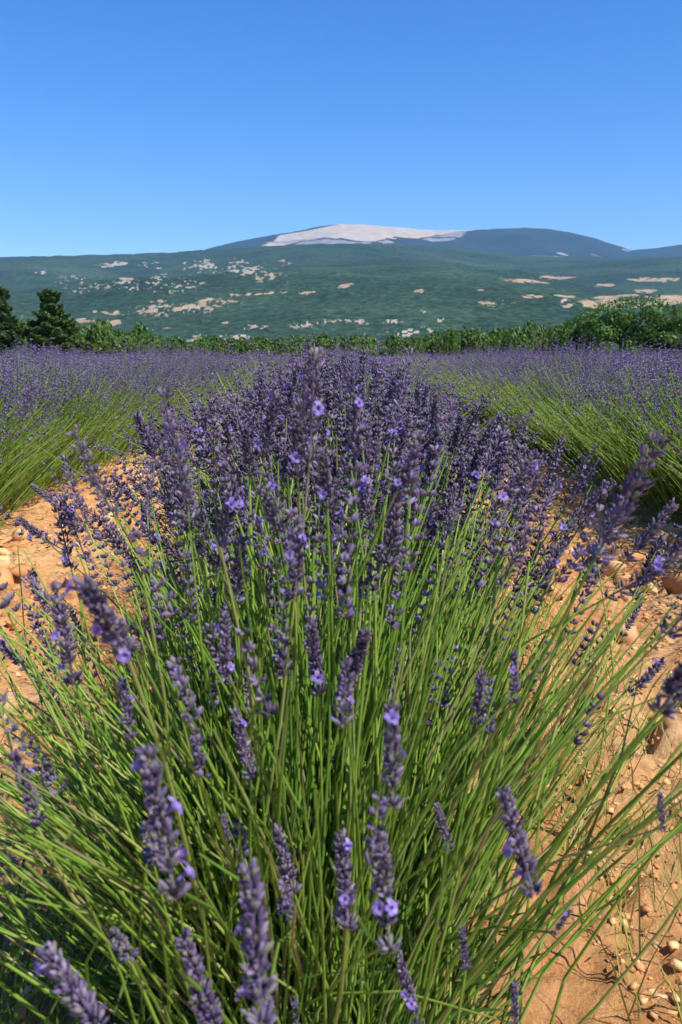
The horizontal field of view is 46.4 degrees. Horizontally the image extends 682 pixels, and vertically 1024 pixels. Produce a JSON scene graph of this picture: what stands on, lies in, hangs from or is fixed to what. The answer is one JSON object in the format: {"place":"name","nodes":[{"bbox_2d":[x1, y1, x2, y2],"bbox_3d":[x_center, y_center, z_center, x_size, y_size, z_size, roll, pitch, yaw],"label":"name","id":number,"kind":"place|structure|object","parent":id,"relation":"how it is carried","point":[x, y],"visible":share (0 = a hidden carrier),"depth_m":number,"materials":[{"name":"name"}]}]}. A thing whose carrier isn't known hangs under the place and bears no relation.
{"place":"outdoors","nodes":[
{"label":"outdoors","id":0,"kind":"place"},
{"bbox_2d":[0,374,681,1023],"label":"ground","id":1,"kind":"structure","parent":0,"point":[590,982],"depth_m":2.07,"materials":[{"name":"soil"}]},
{"bbox_2d":[0,285,31,355],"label":"conifer","id":2,"kind":"object","parent":1,"relation":"on","point":[9,327],"visible":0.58,"depth_m":60.94,"materials":[{"name":"green plant"}]},
{"bbox_2d":[16,322,34,348],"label":"bush","id":3,"kind":"object","parent":1,"relation":"on","point":[26,339],"visible":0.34,"depth_m":62.58,"materials":[{"name":"green plant"}]},
{"bbox_2d":[1,343,53,377],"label":"lavender plant","id":4,"kind":"object","parent":1,"relation":"on","point":[17,359],"visible":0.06,"depth_m":10.76,"materials":[{"name":"purple plant"}]},
{"bbox_2d":[0,375,80,527],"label":"lavender plant","id":5,"kind":"object","parent":1,"relation":"on","point":[10,471],"visible":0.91,"depth_m":4.01,"materials":[{"name":"green plant"}]},
{"bbox_2d":[0,365,93,523],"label":"lavender plant","id":6,"kind":"object","parent":1,"relation":"on","point":[3,472],"visible":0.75,"depth_m":4.44,"materials":[{"name":"green plant"}]},
{"bbox_2d":[0,341,94,369],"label":"lavender plant","id":7,"kind":"object","parent":1,"relation":"on","point":[41,353],"visible":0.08,"depth_m":11.95,"materials":[{"name":"purple plant"}]},
{"bbox_2d":[23,289,80,354],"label":"conifer","id":8,"kind":"object","parent":1,"relation":"on","point":[54,324],"visible":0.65,"depth_m":62.58,"materials":[{"name":"green plant"}]},
{"bbox_2d":[9,341,98,373],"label":"lavender plant","id":9,"kind":"object","parent":1,"relation":"on","point":[57,352],"visible":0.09,"depth_m":12.50,"materials":[{"name":"purple plant"}]},
{"bbox_2d":[0,358,118,512],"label":"lavender plant","id":10,"kind":"object","parent":1,"relation":"on","point":[46,445],"visible":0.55,"depth_m":4.97,"materials":[{"name":"green plant"}]},
{"bbox_2d":[71,325,83,355],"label":"bush","id":11,"kind":"object","parent":1,"relation":"on","point":[77,332],"visible":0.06,"depth_m":70.34,"materials":[{"name":"green plant"}]},
{"bbox_2d":[0,333,155,493],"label":"lavender plant","id":12,"kind":"object","parent":1,"relation":"on","point":[70,439],"visible":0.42,"depth_m":5.58,"materials":[{"name":"green plant"}]},
{"bbox_2d":[0,342,161,477],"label":"lavender plant","id":13,"kind":"object","parent":1,"relation":"on","point":[95,397],"visible":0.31,"depth_m":6.13,"materials":[{"name":"green plant"}]},
{"bbox_2d":[1,346,171,465],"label":"lavender plant","id":14,"kind":"object","parent":1,"relation":"on","point":[122,398],"visible":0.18,"depth_m":6.82,"materials":[{"name":"purple plant"}]},
{"bbox_2d":[76,321,122,356],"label":"bush","id":15,"kind":"object","parent":1,"relation":"on","point":[99,338],"visible":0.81,"depth_m":68.71,"materials":[{"name":"green plant"}]},
{"bbox_2d":[22,343,187,455],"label":"lavender plant","id":16,"kind":"object","parent":1,"relation":"on","point":[141,405],"visible":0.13,"depth_m":7.35,"materials":[{"name":"purple plant"}]},
{"bbox_2d":[106,327,126,355],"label":"bush","id":17,"kind":"object","parent":1,"relation":"on","point":[120,333],"visible":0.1,"depth_m":70.52,"materials":[{"name":"green plant"}]},
{"bbox_2d":[112,332,143,355],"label":"bush","id":18,"kind":"object","parent":1,"relation":"on","point":[129,339],"visible":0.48,"depth_m":69.90,"materials":[{"name":"green plant"}]},
{"bbox_2d":[49,341,213,433],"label":"lavender plant","id":19,"kind":"object","parent":1,"relation":"on","point":[142,374],"visible":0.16,"depth_m":8.49,"materials":[{"name":"purple plant"}]},
{"bbox_2d":[56,350,206,448],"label":"lavender plant","id":20,"kind":"object","parent":1,"relation":"on","point":[174,401],"visible":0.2,"depth_m":7.97,"materials":[{"name":"purple plant"}]},
{"bbox_2d":[133,332,147,353],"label":"bush","id":21,"kind":"object","parent":1,"relation":"on","point":[143,340],"visible":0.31,"depth_m":70.10,"materials":[{"name":"green plant"}]},
{"bbox_2d":[73,346,213,431],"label":"lavender plant","id":22,"kind":"object","parent":1,"relation":"on","point":[187,375],"visible":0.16,"depth_m":9.13,"materials":[{"name":"purple plant"}]},
{"bbox_2d":[127,321,160,337],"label":"bush","id":23,"kind":"object","parent":1,"relation":"on","point":[140,328],"visible":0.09,"depth_m":76.84,"materials":[{"name":"green plant"}]},
{"bbox_2d":[131,332,164,354],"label":"bush","id":24,"kind":"object","parent":1,"relation":"on","point":[159,340],"visible":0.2,"depth_m":70.39,"materials":[{"name":"green plant"}]},
{"bbox_2d":[144,337,172,357],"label":"bush","id":25,"kind":"object","parent":1,"relation":"on","point":[156,345],"visible":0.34,"depth_m":70.07,"materials":[{"name":"green plant"}]},
{"bbox_2d":[94,348,223,425],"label":"lavender plant","id":26,"kind":"object","parent":1,"relation":"on","point":[180,372],"visible":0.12,"depth_m":9.64,"materials":[{"name":"purple plant"}]},
{"bbox_2d":[110,338,235,422],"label":"lavender plant","id":27,"kind":"object","parent":1,"relation":"on","point":[169,355],"visible":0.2,"depth_m":10.40,"materials":[{"name":"purple plant"}]},
{"bbox_2d":[161,337,188,357],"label":"bush","id":28,"kind":"object","parent":1,"relation":"on","point":[178,344],"visible":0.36,"depth_m":69.40,"materials":[{"name":"green plant"}]},
{"bbox_2d":[168,336,187,344],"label":"bush","id":29,"kind":"object","parent":1,"relation":"on","point":[181,340],"visible":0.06,"depth_m":76.83,"materials":[{"name":"green plant"}]},
{"bbox_2d":[141,352,232,398],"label":"lavender plant","id":30,"kind":"object","parent":1,"relation":"on","point":[196,360],"visible":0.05,"depth_m":11.55,"materials":[{"name":"purple plant"}]},
{"bbox_2d":[143,347,232,402],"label":"lavender plant","id":31,"kind":"object","parent":1,"relation":"on","point":[195,368],"visible":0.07,"depth_m":10.92,"materials":[{"name":"purple plant"}]},
{"bbox_2d":[178,342,202,356],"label":"bush","id":32,"kind":"object","parent":1,"relation":"on","point":[191,345],"visible":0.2,"depth_m":70.34,"materials":[{"name":"green plant"}]},
{"bbox_2d":[194,335,215,344],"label":"bush","id":33,"kind":"object","parent":1,"relation":"on","point":[201,340],"visible":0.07,"depth_m":78.42,"materials":[{"name":"green plant"}]},
{"bbox_2d":[160,343,252,403],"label":"lavender plant","id":34,"kind":"object","parent":1,"relation":"on","point":[218,362],"visible":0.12,"depth_m":13.29,"materials":[{"name":"purple plant"}]},
{"bbox_2d":[161,347,253,404],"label":"lavender plant","id":35,"kind":"object","parent":1,"relation":"on","point":[218,358],"visible":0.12,"depth_m":12.64,"materials":[{"name":"purple plant"}]},
{"bbox_2d":[195,342,223,357],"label":"bush","id":36,"kind":"object","parent":1,"relation":"on","point":[214,346],"visible":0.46,"depth_m":69.20,"materials":[{"name":"green plant"}]},
{"bbox_2d":[166,347,253,405],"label":"lavender plant","id":37,"kind":"object","parent":1,"relation":"on","point":[207,362],"visible":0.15,"depth_m":12.07,"materials":[{"name":"purple plant"}]},
{"bbox_2d":[199,334,233,346],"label":"bush","id":38,"kind":"object","parent":1,"relation":"on","point":[216,338],"visible":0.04,"depth_m":79.46,"materials":[{"name":"green plant"}]},
{"bbox_2d":[216,340,231,357],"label":"bush","id":39,"kind":"object","parent":1,"relation":"on","point":[224,346],"visible":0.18,"depth_m":73.38,"materials":[{"name":"green plant"}]},
{"bbox_2d":[201,345,266,393],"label":"lavender plant","id":40,"kind":"object","parent":1,"relation":"on","point":[236,364],"visible":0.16,"depth_m":14.49,"materials":[{"name":"purple plant"}]},
{"bbox_2d":[227,336,246,347],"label":"bush","id":41,"kind":"object","parent":1,"relation":"on","point":[232,340],"visible":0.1,"depth_m":81.45,"materials":[{"name":"green plant"}]},
{"bbox_2d":[238,337,272,356],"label":"bush","id":42,"kind":"object","parent":1,"relation":"on","point":[247,348],"visible":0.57,"depth_m":70.03,"materials":[{"name":"green plant"}]},
{"bbox_2d":[252,334,272,344],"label":"bush","id":43,"kind":"object","parent":1,"relation":"on","point":[261,340],"visible":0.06,"depth_m":78.30,"materials":[{"name":"green plant"}]},
{"bbox_2d":[270,342,291,357],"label":"bush","id":44,"kind":"object","parent":1,"relation":"on","point":[280,347],"visible":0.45,"depth_m":70.46,"materials":[{"name":"green plant"}]},
{"bbox_2d":[269,335,297,345],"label":"bush","id":45,"kind":"object","parent":1,"relation":"on","point":[279,340],"visible":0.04,"depth_m":76.74,"materials":[{"name":"green plant"}]},
{"bbox_2d":[286,337,298,356],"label":"bush","id":46,"kind":"object","parent":1,"relation":"on","point":[293,344],"visible":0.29,"depth_m":71.19,"materials":[{"name":"green plant"}]},
{"bbox_2d":[98,348,498,600],"bbox_3d":[-0.123,0.059,2.104,1.062,0.963,1.338,0,11,0],"label":"lavender plant","id":47,"kind":"object","parent":1,"relation":"on","point":[324,379],"visible":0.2,"depth_m":1.88,"materials":[{"name":"purple plant"}]},
{"bbox_2d":[294,338,311,356],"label":"bush","id":48,"kind":"object","parent":1,"relation":"on","point":[300,345],"visible":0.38,"depth_m":71.44,"materials":[{"name":"green plant"}]},
{"bbox_2d":[0,350,615,823],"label":"lavender plant","id":49,"kind":"object","parent":1,"relation":"on","point":[250,454],"visible":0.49,"depth_m":1.25,"materials":[{"name":"purple plant"}]},
{"bbox_2d":[36,317,584,603],"bbox_3d":[-0.114,-0.117,2.761,1.743,1.092,1.754,1,11,3],"label":"lavender plant","id":50,"kind":"object","parent":1,"relation":"on","point":[230,403],"visible":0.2,"depth_m":2.59,"materials":[{"name":"purple plant"}]},
{"bbox_2d":[304,338,329,358],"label":"bush","id":51,"kind":"object","parent":1,"relation":"on","point":[323,341],"visible":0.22,"depth_m":71.72,"materials":[{"name":"green plant"}]},
{"bbox_2d":[93,337,543,555],"bbox_3d":[-0.072,-0.168,3.367,1.836,1.117,1.751,2,12,9],"label":"lavender plant","id":52,"kind":"object","parent":1,"relation":"on","point":[367,380],"visible":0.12,"depth_m":3.17,"materials":[{"name":"purple plant"}]},
{"bbox_2d":[315,333,345,342],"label":"bush","id":53,"kind":"object","parent":1,"relation":"on","point":[326,336],"visible":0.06,"depth_m":76.87,"materials":[{"name":"green plant"}]},
{"bbox_2d":[193,343,477,465],"bbox_3d":[-0.075,-0.409,4.387,1.681,1.023,1.664,-2,12,-12],"label":"lavender plant","id":54,"kind":"object","parent":1,"relation":"on","point":[333,390],"visible":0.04,"depth_m":4.35,"materials":[{"name":"purple plant"}]},
{"bbox_2d":[327,339,345,354],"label":"bush","id":55,"kind":"object","parent":1,"relation":"on","point":[330,343],"visible":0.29,"depth_m":71.25,"materials":[{"name":"green plant"}]},
{"bbox_2d":[238,337,440,399],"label":"lavender plant","id":56,"kind":"object","parent":1,"relation":"on","point":[348,365],"visible":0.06,"depth_m":6.67,"materials":[{"name":"purple plant"}]},
{"bbox_2d":[267,341,412,380],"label":"lavender plant","id":57,"kind":"object","parent":1,"relation":"on","point":[349,355],"visible":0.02,"depth_m":9.31,"materials":[{"name":"purple plant"}]},
{"bbox_2d":[0,338,681,1023],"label":"lavender plant","id":58,"kind":"object","parent":1,"relation":"on","point":[260,864],"visible":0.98,"depth_m":0.79,"materials":[{"name":"green plant"}]},
{"bbox_2d":[216,342,466,419],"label":"lavender plant","id":59,"kind":"object","parent":1,"relation":"on","point":[366,367],"visible":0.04,"depth_m":5.50,"materials":[{"name":"purple plant"}]},
{"bbox_2d":[238,341,447,402],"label":"lavender plant","id":60,"kind":"object","parent":1,"relation":"on","point":[386,361],"visible":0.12,"depth_m":6.06,"materials":[{"name":"purple plant"}]},
{"bbox_2d":[219,341,474,427],"bbox_3d":[0.025,-0.501,5.019,1.761,1.121,1.758,1,11,5],"label":"lavender plant","id":61,"kind":"object","parent":1,"relation":"on","point":[445,385],"visible":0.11,"depth_m":4.85,"materials":[{"name":"purple plant"}]},
{"bbox_2d":[183,350,512,494],"bbox_3d":[0.079,-0.270,3.828,1.677,1.001,1.716,-2,11,-8],"label":"lavender plant","id":62,"kind":"object","parent":1,"relation":"on","point":[414,419],"visible":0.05,"depth_m":3.66,"materials":[{"name":"purple plant"}]},
{"bbox_2d":[344,338,376,359],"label":"bush","id":63,"kind":"object","parent":1,"relation":"on","point":[367,343],"visible":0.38,"depth_m":69.95,"materials":[{"name":"green plant"}]},
{"bbox_2d":[350,333,382,344],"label":"bush","id":64,"kind":"object","parent":1,"relation":"on","point":[366,337],"visible":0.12,"depth_m":77.00,"materials":[{"name":"green plant"}]},
{"bbox_2d":[375,343,389,356],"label":"bush","id":65,"kind":"object","parent":1,"relation":"on","point":[383,350],"visible":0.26,"depth_m":72.53,"materials":[{"name":"green plant"}]},
{"bbox_2d":[92,353,679,375],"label":"lavender field","id":66,"kind":"structure","parent":1,"relation":"on","point":[387,357],"depth_m":31.84,"materials":[{"name":"purple plant"}]},
{"bbox_2d":[376,339,397,355],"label":"bush","id":67,"kind":"object","parent":1,"relation":"on","point":[390,345],"visible":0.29,"depth_m":72.94,"materials":[{"name":"green plant"}]},
{"bbox_2d":[385,333,414,343],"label":"bush","id":68,"kind":"object","parent":1,"relation":"on","point":[392,336],"visible":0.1,"depth_m":79.01,"materials":[{"name":"green plant"}]},
{"bbox_2d":[390,339,419,356],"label":"bush","id":69,"kind":"object","parent":1,"relation":"on","point":[407,343],"visible":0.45,"depth_m":70.20,"materials":[{"name":"green plant"}]},
{"bbox_2d":[410,339,428,355],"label":"bush","id":70,"kind":"object","parent":1,"relation":"on","point":[420,347],"visible":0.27,"depth_m":72.11,"materials":[{"name":"green plant"}]},
{"bbox_2d":[421,327,444,342],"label":"bush","id":71,"kind":"object","parent":1,"relation":"on","point":[430,336],"visible":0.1,"depth_m":77.44,"materials":[{"name":"green plant"}]},
{"bbox_2d":[425,335,443,356],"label":"bush","id":72,"kind":"object","parent":1,"relation":"on","point":[436,342],"visible":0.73,"depth_m":71.91,"materials":[{"name":"green plant"}]},
{"bbox_2d":[412,348,459,397],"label":"lavender plant","id":73,"kind":"object","parent":1,"relation":"on","point":[432,370],"visible":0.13,"depth_m":16.12,"materials":[{"name":"purple plant"}]},
{"bbox_2d":[410,353,462,391],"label":"lavender plant","id":74,"kind":"object","parent":1,"relation":"on","point":[430,366],"visible":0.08,"depth_m":17.43,"materials":[{"name":"purple plant"}]},
{"bbox_2d":[411,350,466,392],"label":"lavender plant","id":75,"kind":"object","parent":1,"relation":"on","point":[429,362],"visible":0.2,"depth_m":17.99,"materials":[{"name":"purple plant"}]},
{"bbox_2d":[442,326,460,356],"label":"bush","id":76,"kind":"object","parent":1,"relation":"on","point":[451,341],"visible":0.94,"depth_m":68.10,"materials":[{"name":"green plant"}]},
{"bbox_2d":[420,347,486,384],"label":"lavender plant","id":77,"kind":"object","parent":1,"relation":"on","point":[441,366],"visible":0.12,"depth_m":14.36,"materials":[{"name":"purple plant"}]},
{"bbox_2d":[420,347,503,393],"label":"lavender plant","id":78,"kind":"object","parent":1,"relation":"on","point":[453,363],"visible":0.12,"depth_m":13.77,"materials":[{"name":"purple plant"}]},
{"bbox_2d":[426,346,509,404],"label":"lavender plant","id":79,"kind":"object","parent":1,"relation":"on","point":[453,369],"visible":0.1,"depth_m":13.07,"materials":[{"name":"purple plant"}]},
{"bbox_2d":[431,342,525,416],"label":"lavender plant","id":80,"kind":"object","parent":1,"relation":"on","point":[477,355],"visible":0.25,"depth_m":11.83,"materials":[{"name":"purple plant"}]},
{"bbox_2d":[460,324,497,355],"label":"bush","id":81,"kind":"object","parent":1,"relation":"on","point":[475,339],"visible":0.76,"depth_m":68.71,"materials":[{"name":"green plant"}]},
{"bbox_2d":[440,343,547,422],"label":"lavender plant","id":82,"kind":"object","parent":1,"relation":"on","point":[480,375],"visible":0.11,"depth_m":10.62,"materials":[{"name":"purple plant"}]},
{"bbox_2d":[485,331,503,354],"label":"bush","id":83,"kind":"object","parent":1,"relation":"on","point":[494,338],"visible":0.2,"depth_m":69.86,"materials":[{"name":"green plant"}]},
{"bbox_2d":[442,344,547,416],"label":"lavender plant","id":84,"kind":"object","parent":1,"relation":"on","point":[483,369],"visible":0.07,"depth_m":11.26,"materials":[{"name":"purple plant"}]},
{"bbox_2d":[451,345,551,425],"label":"lavender plant","id":85,"kind":"object","parent":1,"relation":"on","point":[494,377],"visible":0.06,"depth_m":10.05,"materials":[{"name":"purple plant"}]},
{"bbox_2d":[498,326,537,354],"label":"bush","id":86,"kind":"object","parent":1,"relation":"on","point":[517,338],"visible":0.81,"depth_m":69.73,"materials":[{"name":"green plant"}]},
{"bbox_2d":[456,343,587,438],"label":"lavender plant","id":87,"kind":"object","parent":1,"relation":"on","point":[491,387],"visible":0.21,"depth_m":8.78,"materials":[{"name":"purple plant"}]},
{"bbox_2d":[519,326,545,353],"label":"bush","id":88,"kind":"object","parent":1,"relation":"on","point":[539,333],"visible":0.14,"depth_m":71.97,"materials":[{"name":"green plant"}]},
{"bbox_2d":[457,341,608,427],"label":"lavender plant","id":89,"kind":"object","parent":1,"relation":"on","point":[561,352],"visible":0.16,"depth_m":9.45,"materials":[{"name":"purple plant"}]},
{"bbox_2d":[537,325,554,355],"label":"bush","id":90,"kind":"object","parent":1,"relation":"on","point":[548,333],"visible":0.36,"depth_m":72.22,"materials":[{"name":"green plant"}]},
{"bbox_2d":[468,337,657,444],"bbox_3d":[2.393,-1.247,8.310,2.157,1.169,2.108,5,13,25],"label":"lavender plant","id":91,"kind":"object","parent":1,"relation":"on","point":[501,385],"visible":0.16,"depth_m":8.24,"materials":[{"name":"purple plant"}]},
{"bbox_2d":[547,316,586,350],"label":"spreading bush","id":92,"kind":"object","parent":1,"relation":"on","point":[575,335],"visible":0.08,"depth_m":62.19,"materials":[{"name":"green plant"}]},
{"bbox_2d":[478,335,655,458],"bbox_3d":[2.319,-1.112,7.677,1.978,1.166,2.103,3,12,16],"label":"lavender plant","id":93,"kind":"object","parent":1,"relation":"on","point":[529,383],"visible":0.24,"depth_m":7.57,"materials":[{"name":"purple plant"}]},
{"bbox_2d":[492,344,680,462],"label":"lavender plant","id":94,"kind":"object","parent":1,"relation":"on","point":[549,383],"visible":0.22,"depth_m":7.04,"materials":[{"name":"purple plant"}]},
{"bbox_2d":[505,337,680,470],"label":"lavender plant","id":95,"kind":"object","parent":1,"relation":"on","point":[570,391],"visible":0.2,"depth_m":6.37,"materials":[{"name":"purple plant"}]},
{"bbox_2d":[520,339,681,483],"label":"lavender plant","id":96,"kind":"object","parent":1,"relation":"on","point":[576,419],"visible":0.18,"depth_m":5.81,"materials":[{"name":"green plant"}]},
{"bbox_2d":[525,338,681,502],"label":"lavender plant","id":97,"kind":"object","parent":1,"relation":"on","point":[616,461],"visible":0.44,"depth_m":5.24,"materials":[{"name":"green plant"}]},
{"bbox_2d":[548,294,681,355],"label":"spreading bush","id":98,"kind":"object","parent":1,"relation":"on","point":[614,325],"visible":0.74,"depth_m":56.66,"materials":[{"name":"green plant"}]},
{"bbox_2d":[558,337,681,523],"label":"lavender plant","id":99,"kind":"object","parent":1,"relation":"on","point":[664,495],"visible":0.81,"depth_m":4.54,"materials":[{"name":"green plant"}]},
{"bbox_2d":[610,365,681,499],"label":"lavender plant","id":100,"kind":"object","parent":1,"relation":"on","point":[678,442],"visible":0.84,"depth_m":4.08,"materials":[{"name":"green plant"}]},
{"bbox_2d":[635,431,681,490],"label":"lavender plant","id":101,"kind":"object","parent":1,"relation":"on","point":[670,461],"visible":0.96,"depth_m":3.50,"materials":[{"name":"green plant"}]},
{"bbox_2d":[0,243,681,349],"bbox_3d":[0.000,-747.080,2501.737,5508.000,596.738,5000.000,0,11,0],"label":"hillside","id":102,"kind":"structure","parent":0,"point":[401,290],"depth_m":1383.51,"materials":[{"name":"green plant"}]},
{"bbox_2d":[0,0,681,256],"label":"sky","id":103,"kind":"structure","parent":0,"point":[127,126],"materials":[{"name":"blue"}]},
{"bbox_2d":[3,450,681,986],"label":"stones","id":104,"kind":"object","parent":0,"point":[531,722],"visible":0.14,"depth_m":1.88,"materials":[{"name":"beige stone"}]},
{"bbox_2d":[206,224,681,258],"bbox_3d":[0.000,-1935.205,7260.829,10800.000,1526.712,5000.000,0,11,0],"label":"mountain","id":105,"kind":"structure","parent":0,"point":[534,242],"depth_m":7330.43,"materials":[{"name":"grey stone"}]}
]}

